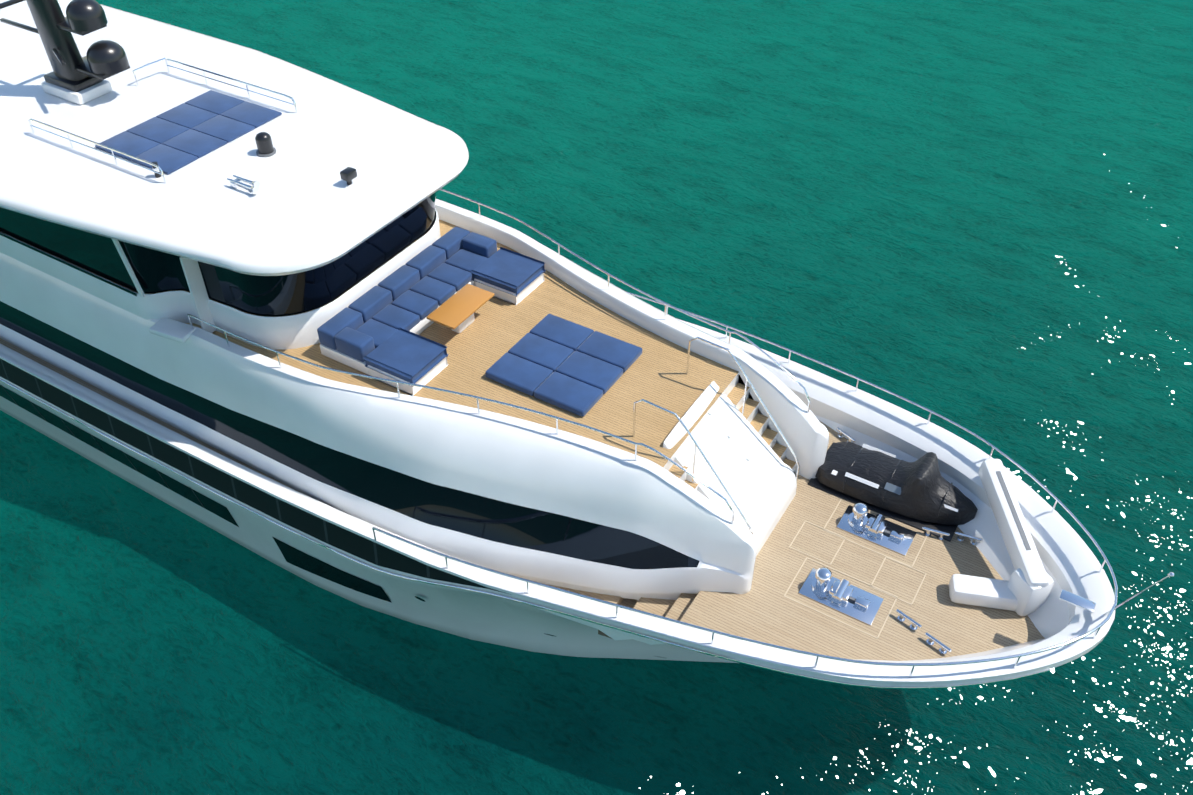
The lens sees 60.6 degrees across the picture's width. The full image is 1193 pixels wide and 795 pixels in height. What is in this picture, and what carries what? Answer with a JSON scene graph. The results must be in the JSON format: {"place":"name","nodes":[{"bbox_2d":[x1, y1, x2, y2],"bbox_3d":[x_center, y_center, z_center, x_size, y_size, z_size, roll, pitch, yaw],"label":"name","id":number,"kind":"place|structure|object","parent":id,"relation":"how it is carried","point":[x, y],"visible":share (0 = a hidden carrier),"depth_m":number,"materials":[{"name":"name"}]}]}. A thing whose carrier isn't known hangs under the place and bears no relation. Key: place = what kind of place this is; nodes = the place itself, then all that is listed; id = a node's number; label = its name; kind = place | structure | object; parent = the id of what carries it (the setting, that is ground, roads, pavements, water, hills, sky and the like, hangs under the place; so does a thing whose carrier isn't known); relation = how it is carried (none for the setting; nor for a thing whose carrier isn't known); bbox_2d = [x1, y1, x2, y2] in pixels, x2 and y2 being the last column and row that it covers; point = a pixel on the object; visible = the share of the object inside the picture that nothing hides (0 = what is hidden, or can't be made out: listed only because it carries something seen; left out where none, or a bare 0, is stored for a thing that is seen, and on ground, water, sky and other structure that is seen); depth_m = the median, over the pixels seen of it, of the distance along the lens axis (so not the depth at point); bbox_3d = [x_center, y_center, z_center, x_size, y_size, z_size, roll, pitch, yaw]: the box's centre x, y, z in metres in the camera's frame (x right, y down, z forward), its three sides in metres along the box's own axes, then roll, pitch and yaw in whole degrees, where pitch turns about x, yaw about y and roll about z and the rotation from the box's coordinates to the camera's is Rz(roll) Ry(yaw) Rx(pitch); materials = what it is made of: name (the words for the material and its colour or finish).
{"place":"outdoors","nodes":[
{"label":"outdoors","id":0,"kind":"place"},
{"bbox_2d":[0,0,1192,794],"bbox_3d":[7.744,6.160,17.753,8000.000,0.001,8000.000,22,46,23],"label":"sea","id":1,"kind":"structure","parent":0,"point":[910,200],"depth_m":25.89,"materials":[{"name":"liquid"}]},
{"bbox_2d":[0,319,1114,685],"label":"hull","id":2,"kind":"object","parent":1,"relation":"in","point":[1070,561],"visible":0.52,"depth_m":18.66,"materials":[{"name":"white"}]},
{"bbox_2d":[0,338,1043,660],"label":"foredeck floor","id":3,"kind":"structure","parent":2,"relation":"on","point":[764,610],"depth_m":16.91,"materials":[{"name":"brown wood"}]},
{"bbox_2d":[0,199,828,600],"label":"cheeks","id":4,"kind":"object","parent":3,"relation":"on","point":[520,497],"visible":0.73,"depth_m":17.70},
{"bbox_2d":[149,318,196,342],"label":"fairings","id":5,"kind":"object","parent":4,"relation":"on","point":[177,331],"visible":0.5,"depth_m":18.91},
{"bbox_2d":[0,219,738,470],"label":"lounge deck","id":6,"kind":"structure","parent":4,"relation":"on","point":[493,333],"depth_m":18.52,"materials":[{"name":"brown wood"}]},
{"bbox_2d":[0,0,468,348],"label":"wheelhouse","id":7,"kind":"object","parent":6,"relation":"on","point":[141,155],"visible":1,"depth_m":19.69,"materials":[{"name":"white paint"}]},
{"bbox_2d":[317,227,641,416],"bbox_3d":[-1.846,-1.304,19.038,5.074,0.640,4.238,22,46,23],"label":"furniture","id":8,"kind":"object","parent":6,"relation":"on","point":[454,279],"visible":1,"depth_m":18.86,"materials":[{"name":"blue fabric"}]},
{"bbox_2d":[663,381,796,555],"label":"stairs","id":9,"kind":"structure","parent":3,"relation":"on","point":[750,463],"depth_m":17.76,"materials":[{"name":"white paint"}]},
{"bbox_2d":[808,442,977,541],"bbox_3d":[5.423,1.395,18.319,2.870,0.950,1.220,22,46,23],"label":"covered jet ski","id":10,"kind":"object","parent":3,"relation":"on","point":[921,492],"visible":0.98,"depth_m":18.11,"materials":[{"name":"black fabric"}]},
{"bbox_2d":[784,427,1174,654],"bbox_3d":[5.637,2.361,16.159,5.746,2.325,5.657,22,46,23],"label":"foredeck equipment","id":11,"kind":"object","parent":3,"relation":"on","point":[1025,590],"visible":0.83,"depth_m":16.73,"materials":[{"name":"silver metal"}]},
{"bbox_2d":[0,189,1117,688],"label":"rails","id":12,"kind":"object","parent":2,"relation":"attached to","point":[1096,629],"visible":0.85,"depth_m":16.75,"materials":[{"name":"silver metal"}]},
{"bbox_2d":[639,154,1192,794],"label":"sun glints","id":13,"kind":"object","parent":1,"relation":"on","point":[1167,648],"visible":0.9,"depth_m":18.43,"materials":[{"name":"white liquid"}]}
]}

